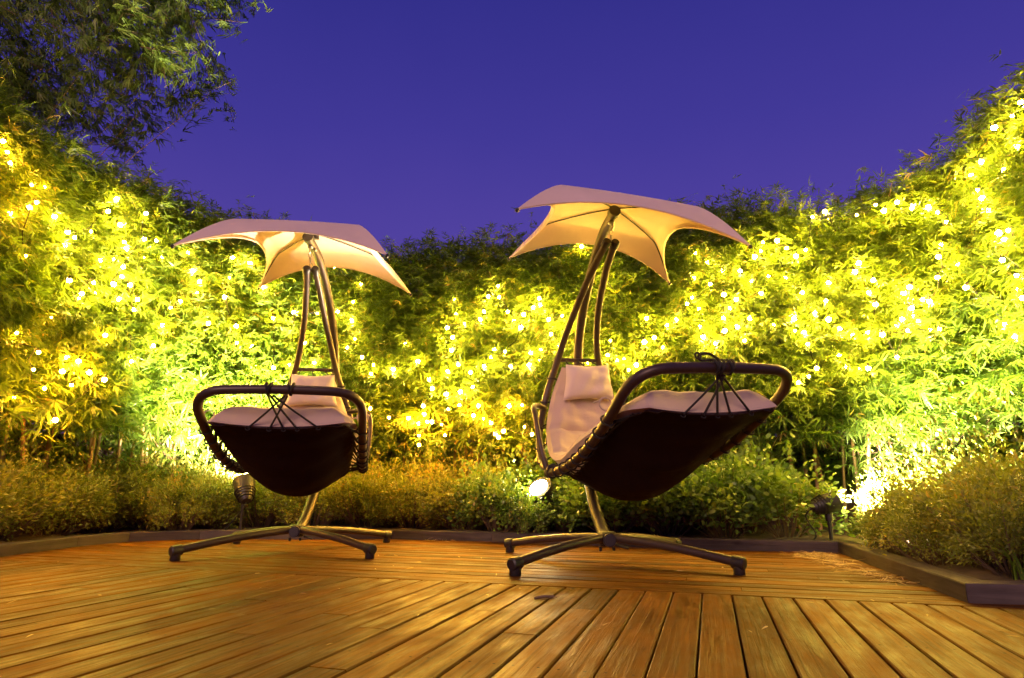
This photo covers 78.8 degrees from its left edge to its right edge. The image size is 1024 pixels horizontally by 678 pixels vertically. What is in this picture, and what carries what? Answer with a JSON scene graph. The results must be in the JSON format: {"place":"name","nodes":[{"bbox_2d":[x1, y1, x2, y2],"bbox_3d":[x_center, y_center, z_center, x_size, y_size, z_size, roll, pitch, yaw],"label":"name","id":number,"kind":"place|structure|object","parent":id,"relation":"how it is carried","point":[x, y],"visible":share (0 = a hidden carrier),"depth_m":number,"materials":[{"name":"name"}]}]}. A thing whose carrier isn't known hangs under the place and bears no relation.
{"place":"outdoors","nodes":[
{"label":"outdoors","id":0,"kind":"place"},
{"bbox_2d":[0,539,1023,677],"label":"deck","id":1,"kind":"structure","parent":0,"point":[182,618],"depth_m":1.96,"materials":[{"name":"brown wood"}]},
{"bbox_2d":[168,219,411,560],"bbox_3d":[-1.373,0.279,4.101,1.230,2.144,1.844,1,-13,-4],"label":"hanging chair","id":2,"kind":"object","parent":1,"relation":"on","point":[305,436],"visible":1,"depth_m":3.71,"materials":[{"name":"black fabric"}]},
{"bbox_2d":[0,529,1023,604],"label":"kerb","id":3,"kind":"structure","parent":1,"relation":"on","point":[962,587],"depth_m":3.92,"materials":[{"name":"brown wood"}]},
{"bbox_2d":[526,477,557,531],"bbox_3d":[0.257,1.320,4.826,0.296,0.490,0.240,8,-16,-32],"label":"floodlight","id":4,"kind":"object","parent":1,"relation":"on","point":[540,488],"visible":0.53,"depth_m":4.78,"materials":[{"name":"white plastic"}]},
{"bbox_2d":[534,595,556,598],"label":"fallen twig","id":5,"kind":"object","parent":1,"relation":"on","point":[543,596],"visible":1,"depth_m":2.28,"materials":[{"name":"brown wood"}]},
{"bbox_2d":[504,185,792,576],"bbox_3d":[0.629,0.127,3.563,1.359,2.192,1.853,0,-13,0],"label":"hanging chair","id":6,"kind":"object","parent":1,"relation":"on","point":[601,438],"visible":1,"depth_m":3.27,"materials":[{"name":"black fabric"}]},
{"bbox_2d":[805,491,841,539],"bbox_3d":[2.014,1.186,4.038,0.239,0.389,0.139,0,-13,0],"label":"floodlight","id":7,"kind":"object","parent":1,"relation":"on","point":[819,502],"visible":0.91,"depth_m":4.02,"materials":[{"name":"black metal"}]},
{"bbox_2d":[0,518,1023,580],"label":"planting bed","id":8,"kind":"object","parent":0,"point":[978,571],"visible":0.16,"depth_m":4.73,"materials":[{"name":"soil"}]},
{"bbox_2d":[0,411,45,532],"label":"shrub","id":9,"kind":"object","parent":8,"relation":"on","point":[10,513],"visible":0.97,"depth_m":3.85,"materials":[{"name":"green plant"}]},
{"bbox_2d":[0,408,60,534],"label":"shrub","id":10,"kind":"object","parent":8,"relation":"on","point":[15,473],"visible":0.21,"depth_m":4.32,"materials":[{"name":"green plant"}]},
{"bbox_2d":[0,62,64,361],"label":"bamboo","id":11,"kind":"object","parent":8,"relation":"on","point":[4,97],"visible":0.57,"depth_m":4.40,"materials":[{"name":"green plant"}]},
{"bbox_2d":[0,424,85,541],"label":"shrub","id":12,"kind":"object","parent":8,"relation":"on","point":[39,509],"visible":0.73,"depth_m":4.14,"materials":[{"name":"green plant"}]},
{"bbox_2d":[0,412,100,535],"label":"shrub","id":13,"kind":"object","parent":8,"relation":"on","point":[44,470],"visible":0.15,"depth_m":4.66,"materials":[{"name":"green plant"}]},
{"bbox_2d":[0,61,117,453],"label":"bamboo","id":14,"kind":"object","parent":8,"relation":"on","point":[5,167],"visible":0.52,"depth_m":4.44,"materials":[{"name":"green plant"}]},
{"bbox_2d":[0,409,131,535],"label":"shrub","id":15,"kind":"object","parent":8,"relation":"on","point":[80,483],"visible":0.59,"depth_m":4.46,"materials":[{"name":"green plant"}]},
{"bbox_2d":[0,89,165,534],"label":"bamboo","id":16,"kind":"object","parent":8,"relation":"on","point":[25,415],"visible":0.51,"depth_m":4.66,"materials":[{"name":"green plant"}]},
{"bbox_2d":[0,138,51,396],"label":"light string","id":17,"kind":"object","parent":16,"relation":"attached to","point":[38,350],"visible":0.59,"depth_m":4.38,"materials":[{"name":"white"}]},
{"bbox_2d":[52,208,110,421],"bbox_3d":[-3.330,-0.222,4.747,0.327,1.713,0.464,-3,-14,12],"label":"light string","id":18,"kind":"object","parent":16,"relation":"attached to","point":[104,378],"visible":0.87,"depth_m":4.73,"materials":[{"name":"white"}]},
{"bbox_2d":[25,433,150,528],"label":"shrub","id":19,"kind":"object","parent":8,"relation":"on","point":[103,470],"visible":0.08,"depth_m":5.14,"materials":[{"name":"green plant"}]},
{"bbox_2d":[35,421,165,533],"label":"shrub","id":20,"kind":"object","parent":8,"relation":"on","point":[112,527],"visible":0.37,"depth_m":4.90,"materials":[{"name":"green plant"}]},
{"bbox_2d":[0,140,216,532],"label":"bamboo","id":21,"kind":"object","parent":8,"relation":"on","point":[95,409],"visible":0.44,"depth_m":5.05,"materials":[{"name":"green plant"}]},
{"bbox_2d":[152,238,209,346],"bbox_3d":[-2.906,-0.347,5.379,0.218,0.915,0.556,-9,-16,32],"label":"light string","id":22,"kind":"object","parent":21,"relation":"attached to","point":[180,300],"visible":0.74,"depth_m":5.43,"materials":[{"name":"white"}]},
{"bbox_2d":[0,0,273,168],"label":"tall bamboo","id":23,"kind":"object","parent":8,"relation":"on","point":[153,56],"visible":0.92,"depth_m":5.89,"materials":[{"name":"green plant"}]},
{"bbox_2d":[96,445,221,530],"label":"shrub","id":24,"kind":"object","parent":8,"relation":"on","point":[133,497],"visible":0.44,"depth_m":4.95,"materials":[{"name":"green plant"}]},
{"bbox_2d":[50,165,269,528],"bbox_3d":[-3.390,0.095,5.765,1.982,3.191,1.744,-12,-18,41],"label":"bamboo","id":25,"kind":"object","parent":8,"relation":"on","point":[138,426],"visible":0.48,"depth_m":5.30,"materials":[{"name":"green plant"}]},
{"bbox_2d":[111,196,148,361],"bbox_3d":[-3.127,-0.516,5.072,0.291,1.398,0.301,-10,-17,37],"label":"light string","id":26,"kind":"object","parent":25,"relation":"attached to","point":[113,283],"visible":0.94,"depth_m":5.09,"materials":[{"name":"white"}]},
{"bbox_2d":[104,420,216,527],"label":"shrub","id":27,"kind":"object","parent":8,"relation":"on","point":[151,467],"visible":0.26,"depth_m":5.33,"materials":[{"name":"green plant"}]},
{"bbox_2d":[137,428,224,530],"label":"shrub","id":28,"kind":"object","parent":8,"relation":"on","point":[161,511],"visible":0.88,"depth_m":4.88,"materials":[{"name":"green plant"}]},
{"bbox_2d":[119,189,300,523],"bbox_3d":[-3.061,0.139,5.963,1.788,3.194,2.079,9,-16,-34],"label":"bamboo","id":29,"kind":"object","parent":8,"relation":"on","point":[182,442],"visible":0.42,"depth_m":5.59,"materials":[{"name":"green plant"}]},
{"bbox_2d":[160,441,265,524],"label":"shrub","id":30,"kind":"object","parent":8,"relation":"on","point":[197,472],"visible":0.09,"depth_m":5.55,"materials":[{"name":"green plant"}]},
{"bbox_2d":[166,442,271,528],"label":"shrub","id":31,"kind":"object","parent":8,"relation":"on","point":[214,524],"visible":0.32,"depth_m":5.11,"materials":[{"name":"green plant"}]},
{"bbox_2d":[173,443,265,528],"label":"shrub","id":32,"kind":"object","parent":8,"relation":"on","point":[219,505],"visible":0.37,"depth_m":5.14,"materials":[{"name":"green plant"}]},
{"bbox_2d":[224,474,255,529],"bbox_3d":[-2.149,1.339,4.966,0.263,0.517,0.178,-11,-17,39],"label":"floodlight","id":33,"kind":"object","parent":8,"relation":"on","point":[244,489],"visible":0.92,"depth_m":4.92,"materials":[{"name":"grey metal"}]},
{"bbox_2d":[207,469,307,528],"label":"shrub","id":34,"kind":"object","parent":8,"relation":"on","point":[267,521],"visible":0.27,"depth_m":5.17,"materials":[{"name":"green plant"}]},
{"bbox_2d":[169,195,346,523],"bbox_3d":[-2.489,0.264,6.315,1.707,3.112,1.990,5,-14,-21],"label":"bamboo","id":35,"kind":"object","parent":8,"relation":"on","point":[236,399],"visible":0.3,"depth_m":5.71,"materials":[{"name":"green plant"}]},
{"bbox_2d":[223,254,274,369],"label":"light string","id":36,"kind":"object","parent":35,"relation":"attached to","point":[236,325],"visible":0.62,"depth_m":5.67,"materials":[{"name":"white"}]},
{"bbox_2d":[226,452,332,524],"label":"shrub","id":37,"kind":"object","parent":8,"relation":"on","point":[273,509],"visible":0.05,"depth_m":5.59,"materials":[{"name":"green plant"}]},
{"bbox_2d":[250,472,367,525],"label":"shrub","id":38,"kind":"object","parent":8,"relation":"on","point":[329,494],"visible":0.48,"depth_m":5.18,"materials":[{"name":"green plant"}]},
{"bbox_2d":[225,236,411,523],"bbox_3d":[-1.986,0.359,6.432,1.750,2.980,2.003,3,-14,-11],"label":"bamboo","id":39,"kind":"object","parent":8,"relation":"on","point":[283,310],"visible":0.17,"depth_m":5.86,"materials":[{"name":"green plant"}]},
{"bbox_2d":[297,453,392,524],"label":"shrub","id":40,"kind":"object","parent":8,"relation":"on","point":[348,522],"visible":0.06,"depth_m":5.67,"materials":[{"name":"green plant"}]},
{"bbox_2d":[258,239,439,523],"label":"bamboo","id":41,"kind":"object","parent":8,"relation":"on","point":[354,345],"visible":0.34,"depth_m":5.91,"materials":[{"name":"green plant"}]},
{"bbox_2d":[288,267,374,409],"bbox_3d":[-1.666,-0.011,5.854,0.782,1.379,0.317,1,-13,-6],"label":"light string","id":42,"kind":"object","parent":41,"relation":"attached to","point":[362,356],"visible":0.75,"depth_m":5.81,"materials":[{"name":"white"}]},
{"bbox_2d":[315,421,418,527],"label":"shrub","id":43,"kind":"object","parent":8,"relation":"on","point":[349,484],"visible":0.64,"depth_m":5.19,"materials":[{"name":"green plant"}]},
{"bbox_2d":[346,395,432,527],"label":"shrub","id":44,"kind":"object","parent":8,"relation":"on","point":[396,473],"visible":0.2,"depth_m":5.59,"materials":[{"name":"green plant"}]},
{"bbox_2d":[356,431,462,529],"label":"shrub","id":45,"kind":"object","parent":8,"relation":"on","point":[408,485],"visible":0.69,"depth_m":5.17,"materials":[{"name":"green plant"}]},
{"bbox_2d":[326,234,500,523],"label":"bamboo","id":46,"kind":"object","parent":8,"relation":"on","point":[409,304],"visible":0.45,"depth_m":5.91,"materials":[{"name":"green plant"}]},
{"bbox_2d":[391,411,486,526],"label":"shrub","id":47,"kind":"object","parent":8,"relation":"on","point":[426,469],"visible":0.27,"depth_m":5.56,"materials":[{"name":"green plant"}]},
{"bbox_2d":[354,227,525,520],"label":"bamboo","id":48,"kind":"object","parent":8,"relation":"on","point":[449,251],"visible":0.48,"depth_m":5.92,"materials":[{"name":"green plant"}]},
{"bbox_2d":[388,341,442,445],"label":"light string","id":49,"kind":"object","parent":48,"relation":"attached to","point":[423,406],"visible":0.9,"depth_m":5.71,"materials":[{"name":"white"}]},
{"bbox_2d":[444,297,484,435],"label":"light string","id":50,"kind":"object","parent":48,"relation":"attached to","point":[470,371],"visible":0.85,"depth_m":5.74,"materials":[{"name":"white"}]},
{"bbox_2d":[410,432,501,529],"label":"shrub","id":51,"kind":"object","parent":8,"relation":"on","point":[432,503],"visible":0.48,"depth_m":5.07,"materials":[{"name":"green plant"}]},
{"bbox_2d":[452,425,534,529],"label":"shrub","id":52,"kind":"object","parent":8,"relation":"on","point":[488,474],"visible":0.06,"depth_m":5.49,"materials":[{"name":"green plant"}]},
{"bbox_2d":[416,207,573,478],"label":"bamboo","id":53,"kind":"object","parent":8,"relation":"on","point":[500,400],"visible":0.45,"depth_m":5.80,"materials":[{"name":"green plant"}]},
{"bbox_2d":[459,443,531,531],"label":"shrub","id":54,"kind":"object","parent":8,"relation":"on","point":[490,488],"visible":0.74,"depth_m":4.78,"materials":[{"name":"green plant"}]},
{"bbox_2d":[441,428,554,530],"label":"shrub","id":55,"kind":"object","parent":8,"relation":"on","point":[506,474],"visible":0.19,"depth_m":5.01,"materials":[{"name":"green plant"}]},
{"bbox_2d":[480,435,552,529],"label":"shrub","id":56,"kind":"object","parent":8,"relation":"on","point":[529,471],"visible":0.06,"depth_m":5.22,"materials":[{"name":"green plant"}]},
{"bbox_2d":[505,474,553,533],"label":"shrub","id":57,"kind":"object","parent":8,"relation":"on","point":[524,506],"visible":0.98,"depth_m":4.59,"materials":[{"name":"green plant"}]},
{"bbox_2d":[456,225,627,523],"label":"bamboo","id":58,"kind":"object","parent":8,"relation":"on","point":[550,274],"visible":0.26,"depth_m":5.75,"materials":[{"name":"green plant"}]},
{"bbox_2d":[487,283,534,438],"bbox_3d":[-0.013,0.180,5.699,0.454,1.454,0.345,0,-13,0],"label":"light string","id":59,"kind":"object","parent":58,"relation":"attached to","point":[510,365],"visible":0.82,"depth_m":5.63,"materials":[{"name":"white"}]},
{"bbox_2d":[495,429,601,530],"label":"shrub","id":60,"kind":"object","parent":8,"relation":"on","point":[525,472],"visible":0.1,"depth_m":5.11,"materials":[{"name":"green plant"}]},
{"bbox_2d":[517,477,592,531],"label":"shrub","id":61,"kind":"object","parent":8,"relation":"on","point":[560,511],"visible":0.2,"depth_m":4.73,"materials":[{"name":"green plant"}]},
{"bbox_2d":[544,478,592,532],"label":"shrub","id":62,"kind":"object","parent":8,"relation":"on","point":[559,509],"visible":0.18,"depth_m":4.78,"materials":[{"name":"green plant"}]},
{"bbox_2d":[562,479,646,528],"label":"shrub","id":63,"kind":"object","parent":8,"relation":"on","point":[612,519],"depth_m":4.93,"materials":[{"name":"green plant"}]},
{"bbox_2d":[549,479,667,532],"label":"shrub","id":64,"kind":"object","parent":8,"relation":"on","point":[576,492],"visible":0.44,"depth_m":4.48,"materials":[{"name":"green plant"}]},
{"bbox_2d":[520,239,697,526],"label":"bamboo","id":65,"kind":"object","parent":8,"relation":"on","point":[604,320],"visible":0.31,"depth_m":5.54,"materials":[{"name":"green plant"}]},
{"bbox_2d":[538,244,587,363],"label":"light string","id":66,"kind":"object","parent":65,"relation":"attached to","point":[539,298],"visible":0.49,"depth_m":5.71,"materials":[{"name":"white"}]},
{"bbox_2d":[601,282,667,370],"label":"light string","id":67,"kind":"object","parent":65,"relation":"hanging from","point":[643,342],"visible":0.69,"depth_m":5.32,"materials":[{"name":"white"}]},
{"bbox_2d":[605,468,729,535],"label":"shrub","id":68,"kind":"object","parent":8,"relation":"on","point":[666,508],"visible":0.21,"depth_m":4.40,"materials":[{"name":"green plant"}]},
{"bbox_2d":[569,186,768,527],"bbox_3d":[1.489,0.224,5.892,2.010,2.995,2.000,-4,-14,17],"label":"bamboo","id":69,"kind":"object","parent":8,"relation":"on","point":[648,278],"visible":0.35,"depth_m":5.41,"materials":[{"name":"green plant"}]},
{"bbox_2d":[675,252,726,344],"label":"light string","id":70,"kind":"object","parent":69,"relation":"attached to","point":[723,327],"visible":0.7,"depth_m":5.20,"materials":[{"name":"white"}]},
{"bbox_2d":[620,457,739,534],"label":"shrub","id":71,"kind":"object","parent":8,"relation":"on","point":[655,517],"visible":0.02,"depth_m":4.84,"materials":[{"name":"green plant"}]},
{"bbox_2d":[652,447,793,537],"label":"shrub","id":72,"kind":"object","parent":8,"relation":"on","point":[730,473],"visible":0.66,"depth_m":4.30,"materials":[{"name":"green plant"}]},
{"bbox_2d":[627,187,823,527],"bbox_3d":[2.025,0.129,5.714,1.775,3.100,2.060,-5,-14,19],"label":"bamboo","id":73,"kind":"object","parent":8,"relation":"on","point":[691,239],"visible":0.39,"depth_m":5.28,"materials":[{"name":"green plant"}]},
{"bbox_2d":[697,420,812,533],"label":"shrub","id":74,"kind":"object","parent":8,"relation":"on","point":[759,463],"visible":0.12,"depth_m":4.73,"materials":[{"name":"green plant"}]},
{"bbox_2d":[683,174,868,530],"bbox_3d":[2.464,0.130,5.582,1.703,3.037,1.990,-5,-14,22],"label":"bamboo","id":75,"kind":"object","parent":8,"relation":"on","point":[770,388],"visible":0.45,"depth_m":5.12,"materials":[{"name":"green plant"}]},
{"bbox_2d":[727,240,769,341],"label":"light string","id":76,"kind":"object","parent":75,"relation":"attached to","point":[760,291],"visible":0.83,"depth_m":5.16,"materials":[{"name":"white"}]},
{"bbox_2d":[773,215,818,383],"bbox_3d":[2.291,-0.316,5.012,0.317,1.392,0.329,0,-13,0],"label":"light string","id":77,"kind":"object","parent":75,"relation":"attached to","point":[816,367],"visible":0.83,"depth_m":5.03,"materials":[{"name":"white"}]},
{"bbox_2d":[725,432,859,537],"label":"shrub","id":78,"kind":"object","parent":8,"relation":"on","point":[799,507],"visible":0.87,"depth_m":4.18,"materials":[{"name":"green plant"}]},
{"bbox_2d":[737,161,963,532],"bbox_3d":[2.916,0.136,5.372,1.747,2.928,1.987,-8,-15,29],"label":"bamboo","id":79,"kind":"object","parent":8,"relation":"on","point":[852,448],"visible":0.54,"depth_m":4.93,"materials":[{"name":"green plant"}]},
{"bbox_2d":[823,202,877,369],"bbox_3d":[2.676,-0.437,4.843,0.257,1.418,0.463,12,-18,-41],"label":"light string","id":80,"kind":"object","parent":79,"relation":"attached to","point":[875,303],"visible":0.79,"depth_m":4.86,"materials":[{"name":"white"}]},
{"bbox_2d":[845,498,904,545],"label":"shrub","id":81,"kind":"object","parent":8,"relation":"on","point":[852,528],"visible":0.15,"depth_m":3.82,"materials":[{"name":"green plant"}]},
{"bbox_2d":[853,457,933,555],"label":"shrub","id":82,"kind":"object","parent":8,"relation":"on","point":[869,524],"visible":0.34,"depth_m":3.35,"materials":[{"name":"green plant"}]},
{"bbox_2d":[848,416,941,540],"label":"shrub","id":83,"kind":"object","parent":8,"relation":"on","point":[862,495],"visible":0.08,"depth_m":4.21,"materials":[{"name":"green plant"}]},
{"bbox_2d":[781,147,1023,494],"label":"bamboo","id":84,"kind":"object","parent":8,"relation":"on","point":[894,309],"visible":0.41,"depth_m":4.71,"materials":[{"name":"green plant"}]},
{"bbox_2d":[880,198,947,358],"bbox_3d":[2.975,-0.478,4.580,0.349,1.263,0.510,13,-18,-43],"label":"light string","id":85,"kind":"object","parent":84,"relation":"hanging from","point":[882,333],"visible":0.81,"depth_m":4.53,"materials":[{"name":"white"}]},
{"bbox_2d":[806,125,1023,471],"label":"bamboo","id":86,"kind":"object","parent":8,"relation":"on","point":[928,220],"visible":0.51,"depth_m":4.45,"materials":[{"name":"green plant"}]},
{"bbox_2d":[957,97,1023,337],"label":"light string","id":87,"kind":"object","parent":86,"relation":"attached to","point":[1002,259],"visible":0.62,"depth_m":4.17,"materials":[{"name":"white"}]},
{"bbox_2d":[862,408,969,489],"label":"shrub","id":88,"kind":"object","parent":8,"relation":"on","point":[909,459],"depth_m":4.35,"materials":[{"name":"green plant"}]},
{"bbox_2d":[856,415,983,549],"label":"shrub","id":89,"kind":"object","parent":8,"relation":"on","point":[893,484],"visible":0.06,"depth_m":3.67,"materials":[{"name":"green plant"}]},
{"bbox_2d":[864,457,997,566],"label":"shrub","id":90,"kind":"object","parent":8,"relation":"on","point":[911,530],"visible":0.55,"depth_m":2.92,"materials":[{"name":"green plant"}]},
{"bbox_2d":[857,418,1013,557],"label":"shrub","id":91,"kind":"object","parent":8,"relation":"on","point":[900,495],"visible":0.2,"depth_m":3.25,"materials":[{"name":"green plant"}]},
{"bbox_2d":[909,425,993,492],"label":"shrub","id":92,"kind":"object","parent":8,"relation":"on","point":[934,459],"visible":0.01,"depth_m":3.97,"materials":[{"name":"green plant"}]},
{"bbox_2d":[884,412,1023,541],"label":"shrub","id":93,"kind":"object","parent":8,"relation":"on","point":[911,449],"visible":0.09,"depth_m":4.24,"materials":[{"name":"green plant"}]},
{"bbox_2d":[889,62,1023,448],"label":"bamboo","id":94,"kind":"object","parent":8,"relation":"on","point":[967,133],"visible":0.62,"depth_m":4.27,"materials":[{"name":"green plant"}]},
{"bbox_2d":[891,397,1023,568],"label":"shrub","id":95,"kind":"object","parent":8,"relation":"on","point":[919,498],"visible":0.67,"depth_m":2.73,"materials":[{"name":"green plant"}]},
{"bbox_2d":[899,368,1023,510],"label":"shrub","id":96,"kind":"object","parent":8,"relation":"on","point":[969,450],"visible":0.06,"depth_m":3.54,"materials":[{"name":"green plant"}]},
{"bbox_2d":[908,354,1023,558],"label":"shrub","id":97,"kind":"object","parent":8,"relation":"on","point":[1012,470],"visible":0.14,"depth_m":3.00,"materials":[{"name":"green plant"}]},
{"bbox_2d":[914,381,1023,475],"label":"shrub","id":98,"kind":"object","parent":8,"relation":"on","point":[972,441],"visible":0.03,"depth_m":4.03,"materials":[{"name":"green plant"}]},
{"bbox_2d":[925,436,1023,576],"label":"shrub","id":99,"kind":"object","parent":8,"relation":"on","point":[1008,524],"visible":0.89,"depth_m":2.48,"materials":[{"name":"green plant"}]},
{"bbox_2d":[946,49,1023,386],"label":"bamboo","id":100,"kind":"object","parent":8,"relation":"on","point":[1014,127],"visible":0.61,"depth_m":4.13,"materials":[{"name":"green plant"}]},
{"bbox_2d":[947,525,1023,579],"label":"grass tuft","id":101,"kind":"object","parent":8,"relation":"on","point":[1015,568],"visible":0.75,"depth_m":2.39,"materials":[{"name":"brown plant"}]},
{"bbox_2d":[996,382,1023,539],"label":"shrub","id":102,"kind":"object","parent":8,"relation":"on","point":[1015,487],"visible":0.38,"depth_m":2.57,"materials":[{"name":"green plant"}]},
{"bbox_2d":[0,0,1023,437],"label":"sky","id":103,"kind":"structure","parent":0,"point":[398,120],"materials":[{"name":"blue"}]},
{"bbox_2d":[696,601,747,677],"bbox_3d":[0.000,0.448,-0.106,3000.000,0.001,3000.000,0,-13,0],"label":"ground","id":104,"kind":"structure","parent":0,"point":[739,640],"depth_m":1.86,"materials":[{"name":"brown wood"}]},
{"bbox_2d":[0,426,1023,529],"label":"garden wall","id":105,"kind":"structure","parent":104,"relation":"on","point":[851,504],"depth_m":5.67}
]}

